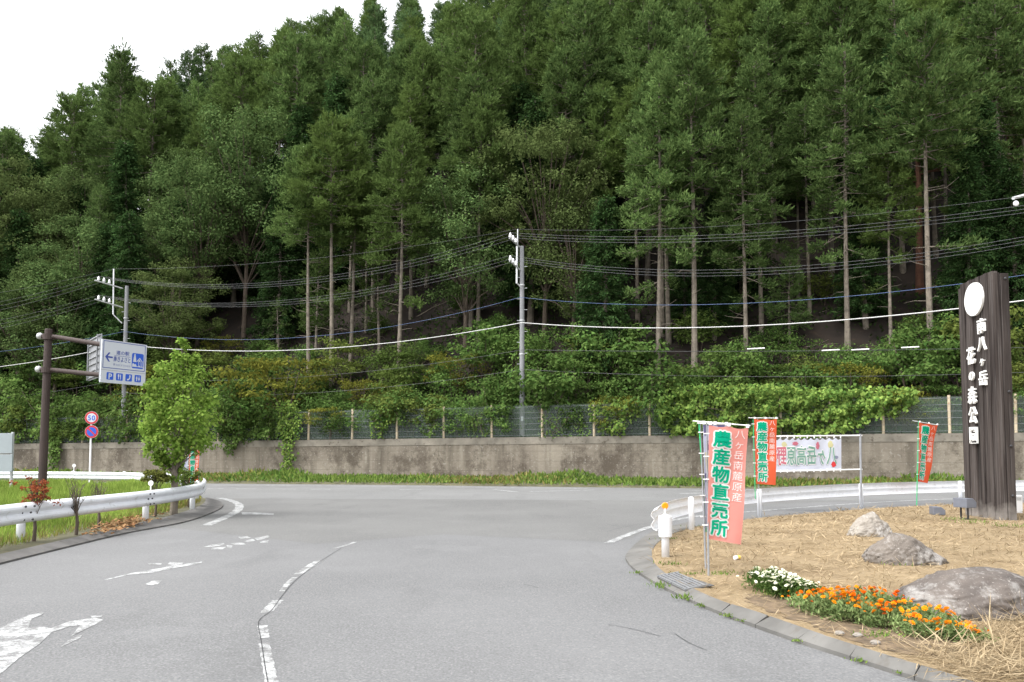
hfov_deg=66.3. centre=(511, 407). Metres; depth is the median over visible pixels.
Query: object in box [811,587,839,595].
marigold plant
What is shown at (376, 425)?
fence vine
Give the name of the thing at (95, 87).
larch tree
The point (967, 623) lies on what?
marigold plant
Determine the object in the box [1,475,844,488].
verge ground
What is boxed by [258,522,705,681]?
pavement cracks
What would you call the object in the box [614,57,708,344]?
larch tree
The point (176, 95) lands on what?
larch tree
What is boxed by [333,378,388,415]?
maple shrub
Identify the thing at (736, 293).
shrub
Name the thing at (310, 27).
larch tree
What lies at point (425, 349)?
shrub
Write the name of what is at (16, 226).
cedar tree
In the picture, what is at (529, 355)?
shrub
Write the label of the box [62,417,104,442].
shrub
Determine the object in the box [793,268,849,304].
shrub
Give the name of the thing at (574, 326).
overhead cable
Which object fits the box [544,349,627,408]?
shrub
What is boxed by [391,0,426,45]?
larch tree
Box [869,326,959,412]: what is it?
shrub
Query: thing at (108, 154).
larch tree
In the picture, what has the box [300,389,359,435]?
shrub
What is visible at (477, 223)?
cedar tree
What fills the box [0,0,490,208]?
sky
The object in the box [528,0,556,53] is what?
larch tree
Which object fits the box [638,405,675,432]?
shrub
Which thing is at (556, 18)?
larch tree
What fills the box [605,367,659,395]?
shrub
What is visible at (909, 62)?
larch tree
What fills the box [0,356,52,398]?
shrub
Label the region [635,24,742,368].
larch tree
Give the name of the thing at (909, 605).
marigold plant
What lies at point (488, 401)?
shrub
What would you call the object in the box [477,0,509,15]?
larch tree
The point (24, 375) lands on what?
shrub
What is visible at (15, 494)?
lawn grass
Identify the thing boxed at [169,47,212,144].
larch tree
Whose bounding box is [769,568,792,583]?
white flower plant
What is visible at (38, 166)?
cedar tree
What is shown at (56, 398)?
shrub
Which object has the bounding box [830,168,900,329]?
cedar tree
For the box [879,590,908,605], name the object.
marigold plant
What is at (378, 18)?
larch tree
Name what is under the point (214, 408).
shrub
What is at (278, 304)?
larch tree
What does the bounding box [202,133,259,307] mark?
cedar tree
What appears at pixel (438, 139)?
larch tree
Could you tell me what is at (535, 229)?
overhead cable
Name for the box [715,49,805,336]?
larch tree
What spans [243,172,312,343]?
cedar tree
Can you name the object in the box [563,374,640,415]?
shrub
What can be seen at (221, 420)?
shrub
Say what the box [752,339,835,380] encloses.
shrub
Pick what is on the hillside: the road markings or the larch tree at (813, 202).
the larch tree at (813, 202)
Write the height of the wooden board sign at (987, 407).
5.956 m
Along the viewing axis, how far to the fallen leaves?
16.25 m
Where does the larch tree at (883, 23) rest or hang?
on the hillside
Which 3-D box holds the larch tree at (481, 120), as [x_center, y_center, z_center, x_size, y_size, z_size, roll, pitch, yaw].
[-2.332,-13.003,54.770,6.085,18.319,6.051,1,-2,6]
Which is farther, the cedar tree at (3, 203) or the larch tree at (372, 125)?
the cedar tree at (3, 203)
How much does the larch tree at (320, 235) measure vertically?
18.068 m
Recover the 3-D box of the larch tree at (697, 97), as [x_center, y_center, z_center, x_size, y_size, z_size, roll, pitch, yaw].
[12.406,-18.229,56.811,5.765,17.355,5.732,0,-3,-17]
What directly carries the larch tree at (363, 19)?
on the hillside
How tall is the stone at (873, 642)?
0.043 m
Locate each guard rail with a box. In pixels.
[0,464,181,482]
[0,478,205,542]
[651,480,1023,556]
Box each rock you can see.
[846,511,892,536]
[862,533,948,565]
[890,567,1023,620]
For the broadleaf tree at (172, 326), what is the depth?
57.36 m
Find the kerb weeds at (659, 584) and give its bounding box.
[629,570,901,673]
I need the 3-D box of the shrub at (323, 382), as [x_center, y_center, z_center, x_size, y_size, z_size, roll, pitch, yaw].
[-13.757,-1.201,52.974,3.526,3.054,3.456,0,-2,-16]
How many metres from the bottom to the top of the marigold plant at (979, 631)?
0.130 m
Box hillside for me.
[2,38,1023,442]
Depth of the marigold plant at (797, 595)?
7.79 m
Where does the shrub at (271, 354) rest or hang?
on the hillside
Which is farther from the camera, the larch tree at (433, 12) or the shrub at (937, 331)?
the larch tree at (433, 12)
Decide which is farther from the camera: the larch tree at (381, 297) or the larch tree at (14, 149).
the larch tree at (14, 149)
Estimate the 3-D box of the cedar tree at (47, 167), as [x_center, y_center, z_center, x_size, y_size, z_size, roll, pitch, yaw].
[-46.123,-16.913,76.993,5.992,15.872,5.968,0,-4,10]
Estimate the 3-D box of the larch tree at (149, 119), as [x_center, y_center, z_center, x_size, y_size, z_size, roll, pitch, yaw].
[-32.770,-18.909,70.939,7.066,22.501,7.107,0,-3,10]
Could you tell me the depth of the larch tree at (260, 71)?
73.11 m
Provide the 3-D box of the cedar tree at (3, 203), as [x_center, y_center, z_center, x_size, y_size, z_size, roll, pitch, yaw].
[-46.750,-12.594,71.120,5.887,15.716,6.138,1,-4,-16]
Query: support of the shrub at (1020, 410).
on the hillside
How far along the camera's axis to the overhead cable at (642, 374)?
40.01 m
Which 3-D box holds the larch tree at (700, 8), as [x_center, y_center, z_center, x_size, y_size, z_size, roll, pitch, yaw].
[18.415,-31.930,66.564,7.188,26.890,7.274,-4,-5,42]
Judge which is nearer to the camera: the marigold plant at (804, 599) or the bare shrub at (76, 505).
the marigold plant at (804, 599)
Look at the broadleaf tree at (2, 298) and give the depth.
61.49 m
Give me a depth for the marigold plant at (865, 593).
7.59 m
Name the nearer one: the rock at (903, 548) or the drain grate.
the drain grate
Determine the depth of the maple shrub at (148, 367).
55.01 m
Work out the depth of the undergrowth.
49.08 m
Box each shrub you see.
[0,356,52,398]
[0,373,22,420]
[0,389,39,422]
[0,399,56,443]
[8,474,60,541]
[11,368,38,381]
[21,388,74,417]
[23,387,80,423]
[29,417,67,441]
[38,360,88,395]
[49,424,77,442]
[51,357,104,397]
[56,388,107,414]
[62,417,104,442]
[65,476,87,534]
[73,361,121,394]
[90,478,106,527]
[94,389,141,418]
[100,409,147,433]
[104,364,186,409]
[114,380,154,401]
[118,418,141,439]
[128,348,172,404]
[140,468,172,516]
[143,339,191,361]
[158,347,234,390]
[158,382,223,439]
[178,468,202,506]
[191,374,287,439]
[199,335,243,360]
[199,351,241,395]
[202,405,234,434]
[209,355,339,439]
[221,356,272,388]
[229,410,274,439]
[234,344,311,396]
[244,335,283,357]
[255,412,306,439]
[268,376,323,419]
[286,368,333,400]
[287,344,327,368]
[291,387,362,427]
[297,313,325,337]
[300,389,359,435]
[301,406,354,439]
[308,336,376,391]
[309,404,373,438]
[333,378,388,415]
[341,396,407,438]
[358,344,412,382]
[360,385,419,438]
[363,315,394,334]
[365,366,417,397]
[369,340,452,386]
[373,382,443,437]
[401,336,447,363]
[403,356,481,397]
[403,393,455,437]
[420,350,492,404]
[420,390,479,424]
[432,397,486,437]
[445,284,490,319]
[445,320,516,380]
[462,402,525,436]
[463,373,527,431]
[468,389,510,416]
[473,311,526,341]
[481,327,554,384]
[485,361,555,403]
[497,405,539,430]
[500,353,585,436]
[527,334,558,354]
[529,321,601,384]
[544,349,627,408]
[549,414,592,435]
[553,394,611,435]
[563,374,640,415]
[564,329,638,376]
[570,321,668,402]
[584,395,645,435]
[598,354,709,435]
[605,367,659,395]
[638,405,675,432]
[660,365,722,403]
[666,307,726,353]
[666,372,728,420]
[691,344,765,413]
[698,335,781,384]
[708,287,749,318]
[715,393,786,426]
[726,379,789,415]
[748,323,808,351]
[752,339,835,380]
[756,353,832,389]
[770,365,843,423]
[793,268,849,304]
[805,362,891,390]
[808,342,876,387]
[811,370,874,419]
[841,341,922,383]
[866,385,940,433]
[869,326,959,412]
[887,311,960,375]
[892,309,949,341]
[911,377,961,424]
[921,358,1022,403]
[931,276,944,294]
[934,304,1023,359]
[954,344,1023,374]
[1010,312,1023,359]
[1011,361,1023,417]
[1012,383,1023,431]
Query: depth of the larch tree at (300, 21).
101.08 m
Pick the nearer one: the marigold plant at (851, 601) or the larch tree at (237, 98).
the marigold plant at (851, 601)
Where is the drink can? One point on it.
(737, 557)
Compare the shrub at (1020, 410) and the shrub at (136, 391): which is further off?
the shrub at (136, 391)
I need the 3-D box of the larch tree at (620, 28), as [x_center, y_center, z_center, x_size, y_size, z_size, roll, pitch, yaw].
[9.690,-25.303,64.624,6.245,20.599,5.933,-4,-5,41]
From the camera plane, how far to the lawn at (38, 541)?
14.61 m
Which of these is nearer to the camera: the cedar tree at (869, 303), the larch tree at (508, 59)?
the cedar tree at (869, 303)
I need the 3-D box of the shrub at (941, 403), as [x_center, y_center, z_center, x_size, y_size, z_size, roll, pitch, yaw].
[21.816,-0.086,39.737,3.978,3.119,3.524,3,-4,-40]
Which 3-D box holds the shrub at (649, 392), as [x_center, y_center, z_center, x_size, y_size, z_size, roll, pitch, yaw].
[7.819,-0.335,43.138,6.199,5.371,6.076,0,-2,16]
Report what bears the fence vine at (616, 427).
attached to the wire fence
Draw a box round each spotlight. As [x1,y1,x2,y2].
[929,506,945,514]
[953,498,976,519]
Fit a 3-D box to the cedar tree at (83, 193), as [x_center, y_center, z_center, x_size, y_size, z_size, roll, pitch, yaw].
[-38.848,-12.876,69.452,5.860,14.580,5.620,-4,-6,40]
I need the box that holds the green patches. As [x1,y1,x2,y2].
[649,516,1023,637]
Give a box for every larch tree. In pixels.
[0,123,33,177]
[0,126,28,188]
[8,126,31,167]
[26,90,103,182]
[32,135,49,158]
[35,130,66,201]
[50,82,103,214]
[64,126,94,198]
[70,183,120,288]
[77,37,152,195]
[84,57,139,195]
[88,97,141,201]
[95,110,151,209]
[103,74,182,269]
[131,74,188,271]
[155,57,183,99]
[164,92,211,226]
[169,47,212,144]
[169,101,231,174]
[175,77,212,161]
[187,39,217,102]
[198,61,221,101]
[201,47,266,193]
[208,75,258,175]
[212,43,234,69]
[213,43,229,99]
[218,41,265,172]
[239,32,265,61]
[247,26,310,190]
[247,29,269,178]
[251,120,288,176]
[253,30,326,192]
[253,47,316,179]
[262,55,290,148]
[263,298,294,357]
[264,140,348,372]
[270,22,295,144]
[282,109,377,388]
[283,16,301,39]
[290,248,342,351]
[295,14,327,90]
[297,19,305,34]
[306,33,334,151]
[309,11,379,251]
[310,74,345,119]
[312,10,332,58]
[315,9,343,70]
[320,107,379,312]
[320,130,389,361]
[321,34,391,284]
[331,3,350,67]
[336,71,407,314]
[345,160,388,332]
[347,1,387,77]
[349,24,391,131]
[354,1,394,63]
[354,261,398,353]
[356,0,386,45]
[357,0,388,48]
[359,45,389,244]
[359,117,441,375]
[372,75,432,291]
[377,79,447,319]
[379,36,443,275]
[387,0,413,45]
[388,0,426,69]
[388,7,428,64]
[388,39,448,287]
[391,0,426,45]
[391,12,427,87]
[392,25,439,239]
[398,0,428,42]
[417,33,464,272]
[425,0,441,46]
[425,6,522,303]
[426,1,444,46]
[428,49,492,261]
[433,0,466,214]
[433,66,514,330]
[434,1,451,49]
[436,91,521,342]
[437,0,470,63]
[464,0,492,14]
[464,2,508,214]
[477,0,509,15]
[482,2,504,178]
[488,0,510,23]
[488,0,553,114]
[494,17,528,197]
[495,14,530,154]
[517,5,592,110]
[520,1,550,69]
[522,40,601,314]
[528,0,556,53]
[541,0,574,186]
[547,0,628,256]
[555,0,630,181]
[565,77,644,310]
[599,77,658,322]
[601,0,621,83]
[606,0,681,243]
[606,0,694,288]
[608,0,652,207]
[612,69,710,390]
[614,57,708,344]
[622,45,704,336]
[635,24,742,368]
[661,37,723,203]
[665,0,727,227]
[671,0,734,208]
[696,3,780,249]
[699,0,759,124]
[701,0,784,168]
[705,100,794,389]
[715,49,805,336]
[728,0,804,273]
[731,0,818,242]
[764,113,828,299]
[771,0,881,276]
[774,0,834,229]
[775,91,842,313]
[783,0,903,290]
[791,37,893,356]
[819,0,893,142]
[850,0,939,273]
[851,130,930,348]
[857,5,1000,354]
[877,0,933,222]
[880,0,972,257]
[901,32,978,295]
[939,0,1017,157]
[949,0,1023,194]
[978,0,1023,206]
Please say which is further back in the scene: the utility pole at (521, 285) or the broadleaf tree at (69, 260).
the broadleaf tree at (69, 260)
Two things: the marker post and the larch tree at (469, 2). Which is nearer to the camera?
the marker post
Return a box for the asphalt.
[0,483,1023,681]
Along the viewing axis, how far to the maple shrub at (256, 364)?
49.63 m
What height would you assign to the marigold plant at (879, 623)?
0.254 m
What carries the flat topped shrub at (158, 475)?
on the lawn at (38, 541)
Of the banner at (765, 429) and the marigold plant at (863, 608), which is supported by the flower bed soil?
the marigold plant at (863, 608)
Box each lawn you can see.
[0,497,204,553]
[652,503,1023,681]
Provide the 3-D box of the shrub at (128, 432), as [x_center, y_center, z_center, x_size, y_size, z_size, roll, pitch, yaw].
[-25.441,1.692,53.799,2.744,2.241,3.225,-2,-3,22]
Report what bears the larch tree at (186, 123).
on the hillside
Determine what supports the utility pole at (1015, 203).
on the hillside
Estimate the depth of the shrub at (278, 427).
49.34 m
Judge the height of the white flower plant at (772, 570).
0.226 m
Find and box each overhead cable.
[0,196,1022,292]
[0,275,1022,351]
[0,300,1023,366]
[0,347,1023,398]
[1,205,1023,301]
[1,209,1022,305]
[2,213,1019,309]
[2,237,1020,319]
[2,240,1023,323]
[2,369,1023,414]
[3,244,1022,327]
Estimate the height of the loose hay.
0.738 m
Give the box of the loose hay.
[878,591,1023,681]
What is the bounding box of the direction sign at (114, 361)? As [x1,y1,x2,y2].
[35,329,146,484]
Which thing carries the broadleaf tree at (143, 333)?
on the hillside
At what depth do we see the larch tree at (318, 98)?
71.25 m
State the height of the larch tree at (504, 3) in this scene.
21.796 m
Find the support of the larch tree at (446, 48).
on the hillside
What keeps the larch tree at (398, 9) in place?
on the hillside
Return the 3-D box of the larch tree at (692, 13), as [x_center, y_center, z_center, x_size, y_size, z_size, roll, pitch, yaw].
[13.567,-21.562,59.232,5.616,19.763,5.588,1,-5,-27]
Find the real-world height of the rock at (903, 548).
0.566 m
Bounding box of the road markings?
[0,485,943,681]
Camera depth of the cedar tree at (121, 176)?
66.85 m
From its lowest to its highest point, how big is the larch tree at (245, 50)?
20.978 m
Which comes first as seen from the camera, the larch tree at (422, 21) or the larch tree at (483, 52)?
the larch tree at (483, 52)
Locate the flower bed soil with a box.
[744,594,971,658]
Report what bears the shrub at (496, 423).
on the hillside
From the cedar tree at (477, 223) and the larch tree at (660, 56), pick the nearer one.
the larch tree at (660, 56)
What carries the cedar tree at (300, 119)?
on the hillside
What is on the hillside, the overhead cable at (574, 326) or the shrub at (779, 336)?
the shrub at (779, 336)
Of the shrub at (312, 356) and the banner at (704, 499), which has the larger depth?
the shrub at (312, 356)
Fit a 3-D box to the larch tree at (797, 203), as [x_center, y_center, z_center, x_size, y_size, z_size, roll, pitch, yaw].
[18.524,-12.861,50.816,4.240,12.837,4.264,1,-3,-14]
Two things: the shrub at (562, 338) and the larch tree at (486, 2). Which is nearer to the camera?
the shrub at (562, 338)
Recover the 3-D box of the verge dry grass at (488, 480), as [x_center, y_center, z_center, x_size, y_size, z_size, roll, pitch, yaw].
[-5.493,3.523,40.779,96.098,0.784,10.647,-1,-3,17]
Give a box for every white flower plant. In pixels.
[736,566,775,588]
[746,570,775,591]
[760,573,796,598]
[761,566,778,574]
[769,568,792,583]
[770,575,811,599]
[782,577,819,598]
[792,573,806,580]
[803,579,825,593]
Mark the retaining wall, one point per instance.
(891, 455)
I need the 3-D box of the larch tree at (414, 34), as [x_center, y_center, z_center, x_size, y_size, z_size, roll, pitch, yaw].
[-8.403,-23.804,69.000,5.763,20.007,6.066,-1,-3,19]
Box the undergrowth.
[0,155,1023,443]
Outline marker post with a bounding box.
[1016,495,1022,512]
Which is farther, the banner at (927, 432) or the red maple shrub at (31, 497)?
the banner at (927, 432)
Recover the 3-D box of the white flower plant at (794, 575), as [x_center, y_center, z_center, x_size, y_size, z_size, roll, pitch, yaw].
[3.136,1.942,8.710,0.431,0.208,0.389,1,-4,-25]
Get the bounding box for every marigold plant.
[781,590,810,608]
[792,592,823,614]
[803,590,837,618]
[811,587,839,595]
[814,590,844,620]
[822,591,862,622]
[832,585,860,600]
[840,585,876,600]
[840,593,872,623]
[849,597,884,627]
[855,585,878,601]
[860,599,901,629]
[866,586,891,608]
[870,600,915,628]
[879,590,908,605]
[888,608,928,633]
[896,598,925,614]
[899,613,941,638]
[904,616,955,640]
[910,603,948,621]
[925,606,968,629]
[929,620,979,641]
[944,620,994,642]
[954,627,999,644]
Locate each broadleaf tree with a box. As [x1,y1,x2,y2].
[0,154,60,300]
[0,192,47,276]
[0,259,99,395]
[0,262,86,400]
[0,279,53,374]
[1,173,94,310]
[1,244,83,364]
[16,209,144,375]
[34,163,136,249]
[110,274,178,360]
[111,256,230,376]
[123,200,217,296]
[132,142,227,243]
[137,154,264,352]
[138,158,209,270]
[142,195,243,296]
[185,102,303,338]
[398,162,525,358]
[464,116,619,339]
[519,186,624,351]
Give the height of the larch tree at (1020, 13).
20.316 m
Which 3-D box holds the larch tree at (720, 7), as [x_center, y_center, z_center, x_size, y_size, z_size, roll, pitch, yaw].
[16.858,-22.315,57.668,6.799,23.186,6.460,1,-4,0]
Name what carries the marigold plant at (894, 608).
on the flower bed soil
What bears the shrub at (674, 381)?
on the hillside
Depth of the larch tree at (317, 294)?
58.03 m
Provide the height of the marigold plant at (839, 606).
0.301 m
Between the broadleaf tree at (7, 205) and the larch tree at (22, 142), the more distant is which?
the larch tree at (22, 142)
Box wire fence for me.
[13,394,1023,442]
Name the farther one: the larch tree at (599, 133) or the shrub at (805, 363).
the larch tree at (599, 133)
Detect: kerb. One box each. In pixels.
[0,498,222,564]
[625,522,972,681]
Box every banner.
[187,450,199,482]
[693,420,749,575]
[697,421,727,568]
[748,417,776,517]
[776,434,861,508]
[916,421,937,504]
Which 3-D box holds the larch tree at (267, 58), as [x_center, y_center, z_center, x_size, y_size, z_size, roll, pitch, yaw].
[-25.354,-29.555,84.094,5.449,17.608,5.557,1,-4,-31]
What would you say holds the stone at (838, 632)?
on the flower bed soil
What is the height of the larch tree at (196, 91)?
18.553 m
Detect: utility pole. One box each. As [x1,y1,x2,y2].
[95,269,129,439]
[509,229,526,436]
[1011,194,1023,205]
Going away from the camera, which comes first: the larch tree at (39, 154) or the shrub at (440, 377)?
the shrub at (440, 377)
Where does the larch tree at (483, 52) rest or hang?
on the hillside
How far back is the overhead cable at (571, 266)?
42.06 m
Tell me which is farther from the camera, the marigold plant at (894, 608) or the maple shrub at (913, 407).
the maple shrub at (913, 407)
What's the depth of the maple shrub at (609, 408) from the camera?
43.02 m
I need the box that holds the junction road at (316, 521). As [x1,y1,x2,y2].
[166,498,854,543]
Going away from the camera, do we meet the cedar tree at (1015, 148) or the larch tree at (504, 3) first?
the cedar tree at (1015, 148)
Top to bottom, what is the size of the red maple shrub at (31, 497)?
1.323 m
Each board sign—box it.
[0,432,14,487]
[958,271,1016,519]
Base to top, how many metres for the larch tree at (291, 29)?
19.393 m
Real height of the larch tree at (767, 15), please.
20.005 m
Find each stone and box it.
[834,630,844,635]
[852,632,863,636]
[870,640,880,644]
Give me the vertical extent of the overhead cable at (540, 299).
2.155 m
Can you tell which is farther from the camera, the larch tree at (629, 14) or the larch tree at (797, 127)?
the larch tree at (629, 14)
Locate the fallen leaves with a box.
[81,511,170,534]
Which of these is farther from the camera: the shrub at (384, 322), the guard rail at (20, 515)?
the shrub at (384, 322)
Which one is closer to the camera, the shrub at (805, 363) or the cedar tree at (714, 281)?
the shrub at (805, 363)
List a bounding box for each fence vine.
[0,376,56,443]
[49,393,153,444]
[218,378,260,456]
[254,405,278,440]
[369,404,390,438]
[420,408,442,437]
[458,408,487,436]
[538,411,590,438]
[588,397,650,437]
[653,383,920,439]
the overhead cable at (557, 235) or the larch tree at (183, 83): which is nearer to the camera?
the overhead cable at (557, 235)
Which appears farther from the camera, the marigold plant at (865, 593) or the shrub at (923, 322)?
the shrub at (923, 322)
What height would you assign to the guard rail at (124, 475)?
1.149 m
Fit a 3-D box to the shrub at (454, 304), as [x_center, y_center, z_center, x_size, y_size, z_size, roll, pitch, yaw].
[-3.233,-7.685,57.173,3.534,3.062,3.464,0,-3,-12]
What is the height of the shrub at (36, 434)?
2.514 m
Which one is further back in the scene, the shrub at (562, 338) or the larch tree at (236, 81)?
the larch tree at (236, 81)
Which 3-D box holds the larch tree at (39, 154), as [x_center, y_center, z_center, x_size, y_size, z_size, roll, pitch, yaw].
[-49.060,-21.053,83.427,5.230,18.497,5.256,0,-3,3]
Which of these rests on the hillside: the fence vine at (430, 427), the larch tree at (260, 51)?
the larch tree at (260, 51)
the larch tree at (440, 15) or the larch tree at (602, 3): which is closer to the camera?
the larch tree at (602, 3)
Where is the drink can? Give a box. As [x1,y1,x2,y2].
[733,555,740,559]
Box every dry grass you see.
[0,496,200,547]
[15,466,959,487]
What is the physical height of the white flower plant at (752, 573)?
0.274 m
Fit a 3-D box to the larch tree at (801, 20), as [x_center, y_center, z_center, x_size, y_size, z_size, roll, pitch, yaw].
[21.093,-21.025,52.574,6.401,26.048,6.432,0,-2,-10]
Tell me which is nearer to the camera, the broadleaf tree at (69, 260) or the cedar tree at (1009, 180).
the cedar tree at (1009, 180)
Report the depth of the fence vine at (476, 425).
45.00 m
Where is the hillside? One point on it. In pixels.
(832, 332)
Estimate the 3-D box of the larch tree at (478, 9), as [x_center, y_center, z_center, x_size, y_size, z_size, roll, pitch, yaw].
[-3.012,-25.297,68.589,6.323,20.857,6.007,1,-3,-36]
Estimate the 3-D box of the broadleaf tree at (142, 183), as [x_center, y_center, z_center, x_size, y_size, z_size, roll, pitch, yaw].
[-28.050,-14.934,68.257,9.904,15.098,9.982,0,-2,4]
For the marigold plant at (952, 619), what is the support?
on the dry lawn at (796, 558)
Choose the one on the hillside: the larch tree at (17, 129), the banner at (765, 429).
the larch tree at (17, 129)
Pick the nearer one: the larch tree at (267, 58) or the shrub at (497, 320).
the shrub at (497, 320)
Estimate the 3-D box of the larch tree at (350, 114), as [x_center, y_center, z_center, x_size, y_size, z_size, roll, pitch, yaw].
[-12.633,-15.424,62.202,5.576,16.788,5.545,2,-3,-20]
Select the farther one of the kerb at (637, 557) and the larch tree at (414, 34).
the larch tree at (414, 34)
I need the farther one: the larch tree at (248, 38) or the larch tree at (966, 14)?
the larch tree at (248, 38)
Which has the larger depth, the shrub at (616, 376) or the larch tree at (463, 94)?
the larch tree at (463, 94)
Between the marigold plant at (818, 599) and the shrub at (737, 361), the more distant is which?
the shrub at (737, 361)
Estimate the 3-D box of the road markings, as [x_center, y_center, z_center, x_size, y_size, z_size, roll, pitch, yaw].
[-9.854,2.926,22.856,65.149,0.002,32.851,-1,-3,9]
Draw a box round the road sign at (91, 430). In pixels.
[85,411,98,481]
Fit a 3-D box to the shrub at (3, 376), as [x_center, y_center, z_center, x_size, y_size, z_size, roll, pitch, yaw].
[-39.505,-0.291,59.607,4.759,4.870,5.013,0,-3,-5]
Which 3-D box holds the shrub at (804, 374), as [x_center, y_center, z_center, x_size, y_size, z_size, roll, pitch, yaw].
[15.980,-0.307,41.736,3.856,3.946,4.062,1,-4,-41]
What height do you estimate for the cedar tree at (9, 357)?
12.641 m
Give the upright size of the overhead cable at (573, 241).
3.100 m
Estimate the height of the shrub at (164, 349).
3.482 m
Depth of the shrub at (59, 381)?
59.90 m
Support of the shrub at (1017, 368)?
on the hillside
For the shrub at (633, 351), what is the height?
5.754 m
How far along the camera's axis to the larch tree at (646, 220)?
46.47 m
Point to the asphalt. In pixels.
(446, 608)
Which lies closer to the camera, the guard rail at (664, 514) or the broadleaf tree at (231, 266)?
the guard rail at (664, 514)
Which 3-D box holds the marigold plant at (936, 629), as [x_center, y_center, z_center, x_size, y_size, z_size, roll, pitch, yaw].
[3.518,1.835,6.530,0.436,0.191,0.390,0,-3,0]
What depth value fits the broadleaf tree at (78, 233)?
61.12 m
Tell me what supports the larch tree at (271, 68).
on the hillside
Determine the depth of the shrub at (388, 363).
52.37 m
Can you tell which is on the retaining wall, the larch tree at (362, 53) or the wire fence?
the wire fence
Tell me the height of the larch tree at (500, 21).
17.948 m
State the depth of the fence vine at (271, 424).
48.97 m
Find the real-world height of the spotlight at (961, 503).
0.504 m
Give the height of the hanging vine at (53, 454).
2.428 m
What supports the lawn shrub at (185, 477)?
on the lawn at (38, 541)
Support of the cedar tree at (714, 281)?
on the hillside
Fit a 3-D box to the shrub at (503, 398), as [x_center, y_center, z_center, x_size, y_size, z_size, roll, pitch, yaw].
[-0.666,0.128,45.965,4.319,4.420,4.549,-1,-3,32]
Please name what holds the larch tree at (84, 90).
on the hillside
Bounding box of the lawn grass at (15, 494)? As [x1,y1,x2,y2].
[0,476,201,544]
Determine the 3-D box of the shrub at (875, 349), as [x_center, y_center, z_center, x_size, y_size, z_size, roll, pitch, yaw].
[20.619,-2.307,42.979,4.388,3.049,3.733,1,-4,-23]
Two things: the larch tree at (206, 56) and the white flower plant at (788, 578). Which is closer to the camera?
the white flower plant at (788, 578)
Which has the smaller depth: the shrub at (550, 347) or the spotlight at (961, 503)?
the spotlight at (961, 503)
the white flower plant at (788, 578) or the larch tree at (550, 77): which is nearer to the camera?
the white flower plant at (788, 578)
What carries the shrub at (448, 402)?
on the hillside
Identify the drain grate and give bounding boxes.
[657,571,713,590]
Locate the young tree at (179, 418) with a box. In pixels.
[132,337,223,514]
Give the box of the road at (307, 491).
[97,482,1023,500]
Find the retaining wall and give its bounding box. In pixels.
[13,433,1023,480]
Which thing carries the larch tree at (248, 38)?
on the hillside
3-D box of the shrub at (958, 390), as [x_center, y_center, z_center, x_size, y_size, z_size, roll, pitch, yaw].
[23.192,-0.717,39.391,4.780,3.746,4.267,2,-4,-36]
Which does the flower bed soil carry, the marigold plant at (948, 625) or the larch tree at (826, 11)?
the marigold plant at (948, 625)
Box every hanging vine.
[48,436,62,469]
[276,400,303,469]
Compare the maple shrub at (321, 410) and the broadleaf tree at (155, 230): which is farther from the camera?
the broadleaf tree at (155, 230)
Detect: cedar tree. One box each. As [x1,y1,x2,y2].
[0,188,12,291]
[0,208,44,373]
[0,264,11,375]
[19,155,50,319]
[36,154,55,204]
[50,182,90,280]
[66,219,123,386]
[78,208,161,393]
[90,139,154,307]
[147,198,210,340]
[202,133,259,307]
[238,153,295,299]
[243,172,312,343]
[254,104,328,303]
[299,69,370,294]
[442,72,504,260]
[484,78,559,295]
[490,94,564,325]
[525,107,582,292]
[570,194,639,391]
[574,53,645,276]
[668,213,705,319]
[684,190,741,340]
[703,119,776,309]
[751,43,802,205]
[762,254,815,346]
[787,44,851,210]
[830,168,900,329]
[925,149,1014,353]
[928,2,1004,170]
[932,92,1023,316]
[977,163,1023,352]
[1003,73,1022,205]
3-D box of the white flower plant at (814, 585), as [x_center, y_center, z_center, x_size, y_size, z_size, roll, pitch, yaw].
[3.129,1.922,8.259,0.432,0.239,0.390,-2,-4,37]
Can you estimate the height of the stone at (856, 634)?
0.043 m
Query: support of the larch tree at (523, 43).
on the hillside
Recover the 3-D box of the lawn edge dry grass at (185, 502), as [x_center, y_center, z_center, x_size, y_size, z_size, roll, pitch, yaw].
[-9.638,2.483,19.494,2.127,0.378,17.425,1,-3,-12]
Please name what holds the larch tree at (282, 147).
on the hillside
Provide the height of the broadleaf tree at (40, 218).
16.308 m
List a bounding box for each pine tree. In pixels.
[846,18,992,293]
[943,0,1017,158]
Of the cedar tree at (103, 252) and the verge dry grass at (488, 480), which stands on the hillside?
the cedar tree at (103, 252)
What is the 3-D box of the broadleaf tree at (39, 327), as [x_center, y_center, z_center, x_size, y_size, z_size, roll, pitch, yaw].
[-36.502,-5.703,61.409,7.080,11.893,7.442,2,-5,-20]
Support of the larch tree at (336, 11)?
on the hillside
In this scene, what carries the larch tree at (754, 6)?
on the hillside
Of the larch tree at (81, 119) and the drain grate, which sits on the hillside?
the larch tree at (81, 119)
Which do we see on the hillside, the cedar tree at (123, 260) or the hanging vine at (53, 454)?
the cedar tree at (123, 260)
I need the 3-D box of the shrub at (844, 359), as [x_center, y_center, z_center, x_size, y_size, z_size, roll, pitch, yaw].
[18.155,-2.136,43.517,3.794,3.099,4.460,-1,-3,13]
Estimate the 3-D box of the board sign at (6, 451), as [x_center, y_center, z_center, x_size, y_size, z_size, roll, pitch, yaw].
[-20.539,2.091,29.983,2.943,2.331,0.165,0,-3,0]
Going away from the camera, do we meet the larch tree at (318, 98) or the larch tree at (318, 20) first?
the larch tree at (318, 98)
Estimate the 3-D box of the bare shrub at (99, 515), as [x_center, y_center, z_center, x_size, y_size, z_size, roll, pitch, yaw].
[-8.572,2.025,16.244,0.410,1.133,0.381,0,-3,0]
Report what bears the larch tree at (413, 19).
on the hillside

